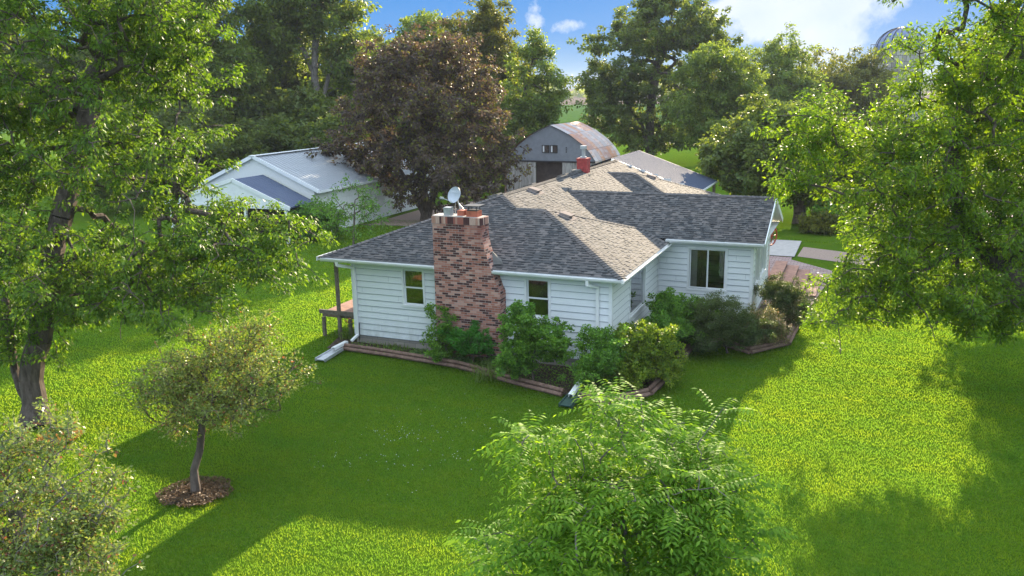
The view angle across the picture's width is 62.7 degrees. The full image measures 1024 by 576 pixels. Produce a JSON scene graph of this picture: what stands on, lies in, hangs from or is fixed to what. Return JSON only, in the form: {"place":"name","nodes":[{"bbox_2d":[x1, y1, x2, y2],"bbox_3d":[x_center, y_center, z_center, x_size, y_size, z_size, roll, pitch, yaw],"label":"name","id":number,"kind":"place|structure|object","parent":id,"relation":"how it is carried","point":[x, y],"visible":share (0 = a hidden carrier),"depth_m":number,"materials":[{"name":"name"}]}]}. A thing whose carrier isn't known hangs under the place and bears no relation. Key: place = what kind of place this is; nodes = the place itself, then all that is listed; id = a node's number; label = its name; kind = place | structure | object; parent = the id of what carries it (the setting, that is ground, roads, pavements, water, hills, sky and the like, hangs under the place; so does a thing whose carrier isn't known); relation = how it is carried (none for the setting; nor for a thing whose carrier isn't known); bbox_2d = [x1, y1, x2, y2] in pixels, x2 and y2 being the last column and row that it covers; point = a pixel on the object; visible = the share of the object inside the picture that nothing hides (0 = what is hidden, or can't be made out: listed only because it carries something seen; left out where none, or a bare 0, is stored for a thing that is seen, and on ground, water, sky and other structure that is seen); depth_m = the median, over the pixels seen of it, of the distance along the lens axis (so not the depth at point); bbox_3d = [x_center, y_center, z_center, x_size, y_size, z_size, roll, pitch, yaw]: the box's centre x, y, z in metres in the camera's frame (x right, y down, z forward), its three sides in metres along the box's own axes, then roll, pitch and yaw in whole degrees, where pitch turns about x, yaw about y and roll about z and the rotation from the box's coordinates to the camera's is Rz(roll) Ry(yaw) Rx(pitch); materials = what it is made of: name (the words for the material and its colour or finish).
{"place":"outdoors","nodes":[
{"label":"outdoors","id":0,"kind":"place"},
{"bbox_2d":[1,101,942,140],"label":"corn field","id":1,"kind":"structure","parent":0,"point":[573,115],"depth_m":237.93,"materials":[{"name":"plant"}]},
{"bbox_2d":[869,27,926,143],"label":"silo","id":2,"kind":"object","parent":1,"relation":"on","point":[905,59],"visible":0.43,"depth_m":110.05,"materials":[{"name":"metal"}]},
{"bbox_2d":[0,83,1023,575],"bbox_3d":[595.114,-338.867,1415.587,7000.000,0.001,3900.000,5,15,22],"label":"ground","id":3,"kind":"structure","parent":0,"point":[786,227],"depth_m":19.73,"materials":[{"name":"green plant"}]},
{"bbox_2d":[0,6,54,171],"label":"woodland tree","id":4,"kind":"object","parent":3,"relation":"on","point":[5,49],"visible":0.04,"depth_m":87.41,"materials":[{"name":"green plant"}]},
{"bbox_2d":[35,428,82,442],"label":"mulch bits","id":5,"kind":"object","parent":3,"relation":"on","point":[39,437],"visible":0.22,"depth_m":20.32,"materials":[{"name":"brown plant"}]},
{"bbox_2d":[9,28,112,138],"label":"woodland tree","id":6,"kind":"object","parent":3,"relation":"on","point":[41,63],"visible":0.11,"depth_m":82.26,"materials":[{"name":"green plant"}]},
{"bbox_2d":[0,396,149,575],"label":"crabapple tree","id":7,"kind":"object","parent":3,"relation":"on","point":[50,551],"visible":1,"depth_m":11.81,"materials":[{"name":"green plant"}]},
{"bbox_2d":[60,0,128,98],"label":"woodland tree","id":8,"kind":"object","parent":3,"relation":"on","point":[88,54],"visible":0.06,"depth_m":84.03,"materials":[{"name":"green plant"}]},
{"bbox_2d":[60,95,234,212],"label":"understory bush","id":9,"kind":"object","parent":3,"relation":"on","point":[166,119],"visible":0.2,"depth_m":58.38,"materials":[{"name":"green plant"}]},
{"bbox_2d":[104,1,215,120],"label":"woodland tree","id":10,"kind":"object","parent":3,"relation":"on","point":[137,86],"visible":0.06,"depth_m":73.86,"materials":[{"name":"green plant"}]},
{"bbox_2d":[0,0,340,425],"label":"shade tree","id":11,"kind":"object","parent":3,"relation":"on","point":[44,311],"visible":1,"depth_m":20.65,"materials":[{"name":"green plant"}]},
{"bbox_2d":[168,481,222,504],"bbox_3d":[-6.570,4.258,17.499,1.165,0.001,1.122,5,15,22],"label":"soil ring","id":12,"kind":"object","parent":3,"relation":"on","point":[193,495],"visible":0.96,"depth_m":17.44,"materials":[{"name":"soil"}]},
{"bbox_2d":[155,475,234,507],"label":"mulch bits","id":13,"kind":"object","parent":12,"relation":"on","point":[182,499],"visible":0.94,"depth_m":17.41,"materials":[{"name":"wood"}]},
{"bbox_2d":[106,306,324,493],"bbox_3d":[-6.242,2.309,17.572,3.895,3.822,3.128,5,15,22],"label":"apple tree","id":14,"kind":"object","parent":12,"relation":"on","point":[235,400],"visible":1,"depth_m":17.23,"materials":[{"name":"green plant"}]},
{"bbox_2d":[123,0,275,117],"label":"cottonwood","id":15,"kind":"object","parent":3,"relation":"on","point":[237,18],"visible":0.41,"depth_m":69.02,"materials":[{"name":"green plant"}]},
{"bbox_2d":[154,102,259,189],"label":"understory bush","id":16,"kind":"object","parent":3,"relation":"on","point":[210,118],"visible":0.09,"depth_m":65.36,"materials":[{"name":"green plant"}]},
{"bbox_2d":[164,175,313,243],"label":"lean to porch","id":17,"kind":"object","parent":3,"relation":"on","point":[261,187],"visible":0.45,"depth_m":46.92,"materials":[{"name":"metal"}]},
{"bbox_2d":[210,123,273,163],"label":"understory bush","id":18,"kind":"object","parent":3,"relation":"on","point":[241,143],"visible":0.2,"depth_m":64.78,"materials":[{"name":"green plant"}]},
{"bbox_2d":[211,74,307,129],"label":"understory bush","id":19,"kind":"object","parent":3,"relation":"on","point":[264,98],"visible":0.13,"depth_m":71.16,"materials":[{"name":"green plant"}]},
{"bbox_2d":[238,113,313,160],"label":"understory bush","id":20,"kind":"object","parent":3,"relation":"on","point":[281,140],"visible":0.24,"depth_m":66.29,"materials":[{"name":"green plant"}]},
{"bbox_2d":[226,3,335,110],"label":"woodland tree","id":21,"kind":"object","parent":3,"relation":"on","point":[303,73],"visible":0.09,"depth_m":76.30,"materials":[{"name":"green plant"}]},
{"bbox_2d":[248,83,354,150],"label":"understory bush","id":22,"kind":"object","parent":3,"relation":"on","point":[313,107],"visible":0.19,"depth_m":69.89,"materials":[{"name":"green plant"}]},
{"bbox_2d":[194,142,434,233],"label":"pole building","id":23,"kind":"structure","parent":3,"relation":"on","point":[299,172],"depth_m":50.44,"materials":[{"name":"white metal"}]},
{"bbox_2d":[328,187,358,230],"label":"garage door","id":24,"kind":"structure","parent":23,"relation":"in","point":[349,199],"depth_m":50.98,"materials":[{"name":"metal"}]},
{"bbox_2d":[363,183,389,221],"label":"garage door","id":25,"kind":"structure","parent":23,"relation":"in","point":[381,198],"depth_m":54.24,"materials":[{"name":"metal"}]},
{"bbox_2d":[396,187,417,212],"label":"garage door","id":26,"kind":"structure","parent":23,"relation":"in","point":[407,208],"depth_m":57.57,"materials":[{"name":"metal"}]},
{"bbox_2d":[244,0,385,113],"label":"cottonwood","id":27,"kind":"object","parent":3,"relation":"on","point":[296,22],"visible":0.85,"depth_m":73.04,"materials":[{"name":"green plant"}]},
{"bbox_2d":[289,195,350,240],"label":"lilac bush","id":28,"kind":"object","parent":3,"relation":"on","point":[301,210],"visible":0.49,"depth_m":46.57,"materials":[{"name":"green plant"}]},
{"bbox_2d":[288,109,370,151],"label":"understory bush","id":29,"kind":"object","parent":3,"relation":"on","point":[332,124],"visible":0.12,"depth_m":64.35,"materials":[{"name":"green plant"}]},
{"bbox_2d":[315,341,347,361],"bbox_3d":[-5.620,1.986,26.517,0.376,0.231,1.525,5,15,22],"label":"splash block","id":30,"kind":"object","parent":3,"relation":"on","point":[333,351],"depth_m":26.37,"materials":[{"name":"metal"}]},
{"bbox_2d":[308,44,367,105],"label":"woodland tree","id":31,"kind":"object","parent":3,"relation":"on","point":[333,93],"visible":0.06,"depth_m":86.73,"materials":[{"name":"green plant"}]},
{"bbox_2d":[304,173,393,244],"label":"sapling","id":32,"kind":"object","parent":3,"relation":"on","point":[370,204],"visible":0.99,"depth_m":44.00,"materials":[{"name":"green plant"}]},
{"bbox_2d":[355,107,411,146],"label":"understory bush","id":33,"kind":"object","parent":3,"relation":"on","point":[395,117],"visible":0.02,"depth_m":68.26,"materials":[{"name":"green plant"}]},
{"bbox_2d":[369,31,420,118],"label":"woodland tree","id":34,"kind":"object","parent":3,"relation":"on","point":[381,39],"visible":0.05,"depth_m":87.77,"materials":[{"name":"green plant"}]},
{"bbox_2d":[385,8,452,87],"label":"woodland tree","id":35,"kind":"object","parent":3,"relation":"on","point":[422,19],"visible":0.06,"depth_m":85.53,"materials":[{"name":"green plant"}]},
{"bbox_2d":[304,17,534,219],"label":"purple maple","id":36,"kind":"object","parent":3,"relation":"on","point":[382,70],"visible":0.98,"depth_m":52.09,"materials":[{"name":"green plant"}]},
{"bbox_2d":[370,201,474,225],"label":"gravel yard","id":37,"kind":"structure","parent":3,"relation":"on","point":[413,216],"depth_m":54.21,"materials":[{"name":"gravel"}]},
{"bbox_2d":[396,355,456,367],"bbox_3d":[-2.596,2.224,25.536,2.212,0.123,0.116,6,15,28],"label":"landscape timber","id":38,"kind":"object","parent":3,"relation":"on","point":[425,361],"visible":1,"depth_m":25.50,"materials":[{"name":"wood"}]},
{"bbox_2d":[397,351,458,363],"bbox_3d":[-2.557,2.112,25.586,2.212,0.127,0.116,6,15,28],"label":"landscape timber","id":39,"kind":"object","parent":38,"relation":"on","point":[425,357],"visible":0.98,"depth_m":25.63,"materials":[{"name":"wood"}]},
{"bbox_2d":[397,94,477,178],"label":"understory bush","id":40,"kind":"object","parent":3,"relation":"on","point":[436,137],"visible":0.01,"depth_m":69.27,"materials":[{"name":"green plant"}]},
{"bbox_2d":[456,365,495,378],"bbox_3d":[-1.031,2.445,24.502,1.563,0.122,0.116,11,18,40],"label":"landscape timber","id":41,"kind":"object","parent":3,"relation":"on","point":[465,368],"visible":0.62,"depth_m":24.64,"materials":[{"name":"wood"}]},
{"bbox_2d":[458,361,496,374],"bbox_3d":[-0.976,2.335,24.541,1.564,0.126,0.116,11,18,40],"label":"landscape timber","id":42,"kind":"object","parent":41,"relation":"on","point":[464,364],"visible":0.71,"depth_m":24.65,"materials":[{"name":"wood"}]},
{"bbox_2d":[420,0,535,107],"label":"woodland tree","id":43,"kind":"object","parent":3,"relation":"on","point":[488,20],"visible":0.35,"depth_m":78.08,"materials":[{"name":"green plant"}]},
{"bbox_2d":[431,96,535,183],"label":"understory bush","id":44,"kind":"object","parent":3,"relation":"on","point":[505,131],"visible":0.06,"depth_m":67.86,"materials":[{"name":"green plant"}]},
{"bbox_2d":[104,80,941,104],"bbox_3d":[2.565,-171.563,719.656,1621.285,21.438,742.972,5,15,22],"label":"distant woods","id":45,"kind":"object","parent":3,"relation":"on","point":[578,94],"visible":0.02,"depth_m":641.39,"materials":[{"name":"green plant"}]},
{"bbox_2d":[496,376,562,396],"bbox_3d":[0.465,2.722,23.274,2.239,0.127,0.116,10,17,38],"label":"landscape timber","id":46,"kind":"object","parent":3,"relation":"on","point":[553,392],"visible":0.95,"depth_m":23.19,"materials":[{"name":"wood"}]},
{"bbox_2d":[502,374,564,391],"bbox_3d":[0.516,2.608,23.315,2.238,0.117,0.116,10,17,38],"label":"landscape timber","id":47,"kind":"object","parent":46,"relation":"on","point":[540,384],"visible":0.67,"depth_m":23.10,"materials":[{"name":"wood"}]},
{"bbox_2d":[497,24,574,136],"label":"slim tree","id":48,"kind":"object","parent":3,"relation":"on","point":[542,106],"visible":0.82,"depth_m":69.21,"materials":[{"name":"green plant"}]},
{"bbox_2d":[316,160,782,366],"bbox_3d":[3.481,-1.941,33.053,14.453,4.588,18.840,5,15,22],"label":"farmhouse","id":49,"kind":"object","parent":3,"relation":"on","point":[613,243],"visible":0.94,"depth_m":27.43,"materials":[{"name":"white"}]},
{"bbox_2d":[401,267,425,307],"bbox_3d":[-3.066,-0.026,26.440,0.850,1.270,0.215,5,15,22],"label":"window","id":50,"kind":"structure","parent":49,"relation":"in","point":[413,276],"depth_m":26.46,"materials":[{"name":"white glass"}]},
{"bbox_2d":[431,204,505,360],"bbox_3d":[-1.202,-0.167,25.509,2.178,4.785,0.868,5,15,22],"label":"brick chimney","id":51,"kind":"object","parent":49,"relation":"attached to","point":[469,286],"visible":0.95,"depth_m":25.04,"materials":[{"name":"brick"}]},
{"bbox_2d":[443,206,453,215],"bbox_3d":[-1.866,-2.301,25.030,0.280,0.260,0.220,5,15,22],"label":"equipment box","id":52,"kind":"object","parent":51,"relation":"on","point":[447,210],"visible":1,"depth_m":24.94,"materials":[{"name":"metal"}]},
{"bbox_2d":[440,187,463,213],"bbox_3d":[-1.743,-2.588,25.003,0.846,0.837,0.373,-4,14,-12],"label":"satellite dish","id":53,"kind":"object","parent":51,"relation":"on","point":[454,193],"visible":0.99,"depth_m":25.02,"materials":[{"name":"metal"}]},
{"bbox_2d":[524,277,551,320],"bbox_3d":[0.788,0.289,24.851,0.850,1.270,0.215,5,15,22],"label":"window","id":54,"kind":"structure","parent":49,"relation":"in","point":[532,285],"depth_m":24.84,"materials":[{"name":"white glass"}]},
{"bbox_2d":[571,145,590,174],"bbox_3d":[3.083,-5.461,36.521,0.750,1.400,1.000,5,15,22],"label":"red chimney","id":55,"kind":"object","parent":49,"relation":"on","point":[583,162],"visible":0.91,"depth_m":36.58,"materials":[{"name":"paint"}]},
{"bbox_2d":[629,267,645,319],"bbox_3d":[3.941,0.039,26.634,0.160,1.470,1.990,5,15,22],"label":"window","id":56,"kind":"structure","parent":49,"relation":"in","point":[637,288],"depth_m":26.77,"materials":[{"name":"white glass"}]},
{"bbox_2d":[686,246,727,292],"bbox_3d":[6.648,-0.651,28.563,1.370,1.510,0.215,5,15,22],"label":"window","id":57,"kind":"structure","parent":49,"relation":"in","point":[697,273],"depth_m":28.66,"materials":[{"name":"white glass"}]},
{"bbox_2d":[754,248,760,286],"bbox_3d":[8.439,-0.779,29.066,0.160,1.390,1.150,5,15,22],"label":"window","id":58,"kind":"structure","parent":49,"relation":"in","point":[757,261],"depth_m":29.43,"materials":[{"name":"white glass"}]},
{"bbox_2d":[759,245,766,279],"bbox_3d":[9.090,-1.149,30.571,0.160,1.390,1.750,5,15,22],"label":"window","id":59,"kind":"structure","parent":49,"relation":"in","point":[762,269],"depth_m":31.07,"materials":[{"name":"white glass"}]},
{"bbox_2d":[327,304,791,396],"bbox_3d":[2.717,2.003,26.240,16.546,0.001,8.014,-4,14,-13],"label":"mulch bed","id":60,"kind":"object","parent":3,"relation":"on","point":[336,341],"visible":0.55,"depth_m":24.46,"materials":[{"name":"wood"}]},
{"bbox_2d":[334,318,356,340],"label":"daylily","id":61,"kind":"object","parent":60,"relation":"on","point":[347,336],"visible":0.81,"depth_m":28.06,"materials":[{"name":"green plant"}]},
{"bbox_2d":[341,347,396,357],"bbox_3d":[-4.507,2.024,26.514,2.104,0.119,0.116,6,15,26],"label":"landscape timber","id":62,"kind":"object","parent":60,"relation":"on","point":[369,352],"visible":0.93,"depth_m":26.45,"materials":[{"name":"wood"}]},
{"bbox_2d":[344,343,397,353],"bbox_3d":[-4.471,1.912,26.566,2.104,0.122,0.116,6,15,26],"label":"landscape timber","id":63,"kind":"object","parent":62,"relation":"on","point":[371,348],"visible":1,"depth_m":26.50,"materials":[{"name":"wood"}]},
{"bbox_2d":[419,302,464,362],"bbox_3d":[-2.080,1.331,25.530,1.489,1.837,1.694,-3,14,-10],"label":"shrub","id":64,"kind":"object","parent":60,"relation":"on","point":[438,348],"visible":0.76,"depth_m":25.37,"materials":[{"name":"green plant"}]},
{"bbox_2d":[409,348,497,368],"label":"ground cover","id":65,"kind":"object","parent":60,"relation":"on","point":[476,360],"visible":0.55,"depth_m":25.40,"materials":[{"name":"green plant"}]},
{"bbox_2d":[437,319,497,364],"bbox_3d":[-1.271,1.639,25.189,2.005,1.367,1.976,5,15,22],"label":"sumac shrub","id":66,"kind":"object","parent":60,"relation":"on","point":[473,338],"visible":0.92,"depth_m":24.74,"materials":[{"name":"green plant"}]},
{"bbox_2d":[469,358,515,385],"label":"daylily","id":67,"kind":"object","parent":60,"relation":"on","point":[484,376],"visible":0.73,"depth_m":23.96,"materials":[{"name":"green plant"}]},
{"bbox_2d":[491,299,574,380],"bbox_3d":[0.581,1.510,23.473,2.360,2.347,1.938,-1,13,-2],"label":"shrub","id":68,"kind":"object","parent":60,"relation":"on","point":[528,344],"visible":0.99,"depth_m":23.13,"materials":[{"name":"green plant"}]},
{"bbox_2d":[352,331,773,394],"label":"weeds","id":69,"kind":"object","parent":60,"relation":"on","point":[551,374],"visible":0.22,"depth_m":24.26,"materials":[{"name":"green plant"}]},
{"bbox_2d":[557,323,630,392],"bbox_3d":[2.283,1.905,22.642,2.096,1.910,1.648,-14,18,-43],"label":"shrub","id":70,"kind":"object","parent":60,"relation":"on","point":[597,362],"visible":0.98,"depth_m":22.39,"materials":[{"name":"green plant"}]},
{"bbox_2d":[601,318,690,392],"bbox_3d":[3.485,1.806,23.218,2.576,1.815,2.425,5,15,22],"label":"lime shrub","id":71,"kind":"object","parent":60,"relation":"on","point":[639,369],"visible":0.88,"depth_m":22.81,"materials":[{"name":"green plant"}]},
{"bbox_2d":[644,309,694,355],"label":"shrub","id":72,"kind":"object","parent":60,"relation":"on","point":[665,322],"visible":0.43,"depth_m":25.38,"materials":[{"name":"green plant"}]},
{"bbox_2d":[642,287,719,343],"bbox_3d":[5.371,0.951,26.514,2.279,1.922,2.534,-4,14,-11],"label":"shrub","id":73,"kind":"object","parent":60,"relation":"on","point":[670,303],"visible":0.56,"depth_m":26.32,"materials":[{"name":"green plant"}]},
{"bbox_2d":[683,288,777,353],"bbox_3d":[6.629,0.990,25.914,2.953,2.040,2.165,-2,13,-3],"label":"yew shrub","id":74,"kind":"object","parent":60,"relation":"on","point":[726,324],"visible":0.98,"depth_m":25.59,"materials":[{"name":"green plant"}]},
{"bbox_2d":[734,300,793,344],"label":"spirea shrub","id":75,"kind":"object","parent":60,"relation":"on","point":[769,313],"visible":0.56,"depth_m":26.38,"materials":[{"name":"green plant"}]},
{"bbox_2d":[753,272,824,326],"bbox_3d":[9.419,0.372,28.651,2.284,1.902,2.002,-7,15,-25],"label":"yew shrub","id":76,"kind":"object","parent":60,"relation":"on","point":[788,293],"visible":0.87,"depth_m":28.33,"materials":[{"name":"green plant"}]},
{"bbox_2d":[770,296,822,325],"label":"rose shrub","id":77,"kind":"object","parent":60,"relation":"on","point":[788,317],"visible":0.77,"depth_m":28.21,"materials":[{"name":"green plant"}]},
{"bbox_2d":[505,121,619,191],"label":"arched barn","id":78,"kind":"structure","parent":3,"relation":"on","point":[556,151],"depth_m":62.02,"materials":[{"name":"grey metal"}]},
{"bbox_2d":[506,160,594,191],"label":"wall","id":79,"kind":"structure","parent":78,"relation":"in","point":[567,166],"depth_m":62.56,"materials":[{"name":"grey metal"}]},
{"bbox_2d":[558,379,581,408],"bbox_3d":[1.602,2.786,22.272,0.386,0.413,1.170,5,15,22],"label":"splash block","id":80,"kind":"object","parent":3,"relation":"on","point":[566,401],"depth_m":22.10,"materials":[{"name":"green plastic"}]},
{"bbox_2d":[443,373,804,575],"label":"walnut sapling","id":81,"kind":"object","parent":3,"relation":"on","point":[579,509],"visible":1,"depth_m":10.42,"materials":[{"name":"green plant"}]},
{"bbox_2d":[615,392,650,403],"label":"landscape timber","id":82,"kind":"object","parent":3,"relation":"on","point":[646,394],"visible":0.24,"depth_m":22.38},
{"bbox_2d":[611,388,648,397],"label":"landscape timber","id":83,"kind":"object","parent":82,"relation":"on","point":[644,390],"visible":0.57,"depth_m":22.38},
{"bbox_2d":[571,150,717,192],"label":"metal shed","id":84,"kind":"structure","parent":3,"relation":"on","point":[652,164],"depth_m":47.32,"materials":[{"name":"grey metal"}]},
{"bbox_2d":[650,380,664,394],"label":"landscape timber","id":85,"kind":"object","parent":3,"relation":"on","point":[657,387],"visible":0.45,"depth_m":22.93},
{"bbox_2d":[647,377,660,390],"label":"landscape timber","id":86,"kind":"object","parent":85,"relation":"on","point":[651,386],"visible":0.41,"depth_m":22.92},
{"bbox_2d":[566,0,752,155],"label":"oak tree","id":87,"kind":"object","parent":3,"relation":"on","point":[606,90],"visible":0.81,"depth_m":86.28,"materials":[{"name":"green plant"}]},
{"bbox_2d":[656,39,769,167],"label":"tree","id":88,"kind":"object","parent":3,"relation":"on","point":[724,87],"visible":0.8,"depth_m":72.40,"materials":[{"name":"green plant"}]},
{"bbox_2d":[750,342,788,353],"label":"landscape timber","id":89,"kind":"object","parent":3,"relation":"on","point":[767,348],"visible":0.95,"depth_m":26.19,"materials":[{"name":"wood"}]},
{"bbox_2d":[751,339,786,349],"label":"landscape timber","id":90,"kind":"object","parent":89,"relation":"on","point":[763,345],"visible":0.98,"depth_m":26.22,"materials":[{"name":"wood"}]},
{"bbox_2d":[732,22,844,107],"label":"tree","id":91,"kind":"object","parent":3,"relation":"on","point":[785,83],"visible":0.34,"depth_m":93.08,"materials":[{"name":"green plant"}]},
{"bbox_2d":[695,91,882,223],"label":"lawn maple","id":92,"kind":"object","parent":3,"relation":"on","point":[733,156],"visible":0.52,"depth_m":48.54,"materials":[{"name":"green plant"}]},
{"bbox_2d":[796,208,842,234],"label":"lawn bush","id":93,"kind":"object","parent":3,"relation":"on","point":[815,222],"visible":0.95,"depth_m":46.06,"materials":[{"name":"green plant"}]},
{"bbox_2d":[798,247,869,265],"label":"bare strip","id":94,"kind":"object","parent":3,"relation":"on","point":[821,254],"visible":0.6,"depth_m":40.68,"materials":[{"name":"concrete"}]},
{"bbox_2d":[810,198,862,233],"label":"lawn bush","id":95,"kind":"object","parent":3,"relation":"on","point":[818,209],"visible":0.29,"depth_m":46.68,"materials":[{"name":"green plant"}]},
{"bbox_2d":[797,45,908,135],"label":"tree","id":96,"kind":"object","parent":3,"relation":"on","point":[852,77],"visible":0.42,"depth_m":105.80,"materials":[{"name":"green plant"}]},
{"bbox_2d":[824,126,945,219],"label":"lawn tree","id":97,"kind":"object","parent":3,"relation":"on","point":[869,212],"visible":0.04,"depth_m":49.57,"materials":[{"name":"green plant"}]},
{"bbox_2d":[749,0,1023,355],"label":"ash tree","id":98,"kind":"object","parent":3,"relation":"on","point":[951,144],"visible":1,"depth_m":21.23,"materials":[{"name":"green plant"}]},
{"bbox_2d":[904,0,1023,277],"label":"woodland tree","id":99,"kind":"object","parent":3,"relation":"on","point":[965,44],"visible":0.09,"depth_m":33.81,"materials":[{"name":"green plant"}]},
{"bbox_2d":[19,0,1023,88],"label":"sky","id":100,"kind":"structure","parent":0,"point":[843,25],"materials":[{"name":"blue"}]},
{"bbox_2d":[560,83,935,104],"bbox_3d":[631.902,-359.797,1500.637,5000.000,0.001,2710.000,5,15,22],"label":"stubble field","id":101,"kind":"structure","parent":0,"point":[575,98],"depth_m":480.00,"materials":[{"name":"plant"}]},
{"bbox_2d":[770,240,800,256],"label":"patio slab ground","id":102,"kind":"structure","parent":0,"point":[784,247],"depth_m":42.30,"materials":[{"name":"concrete"}]},
{"bbox_2d":[762,256,831,304],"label":"paver path","id":103,"kind":"structure","parent":0,"point":[801,265],"depth_m":37.83,"materials":[{"name":"brick"}]},
{"bbox_2d":[768,228,776,275],"bbox_3d":[10.073,-1.108,33.090,0.771,2.704,0.283,-12,17,-39],"label":"hose reel","id":104,"kind":"object","parent":103,"relation":"on","point":[772,235],"visible":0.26,"depth_m":32.93,"materials":[{"name":"red paint"}]},
{"bbox_2d":[768,261,821,298],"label":"entry steps","id":105,"kind":"structure","parent":103,"relation":"on","point":[789,271],"depth_m":34.62,"materials":[{"name":"paint"}]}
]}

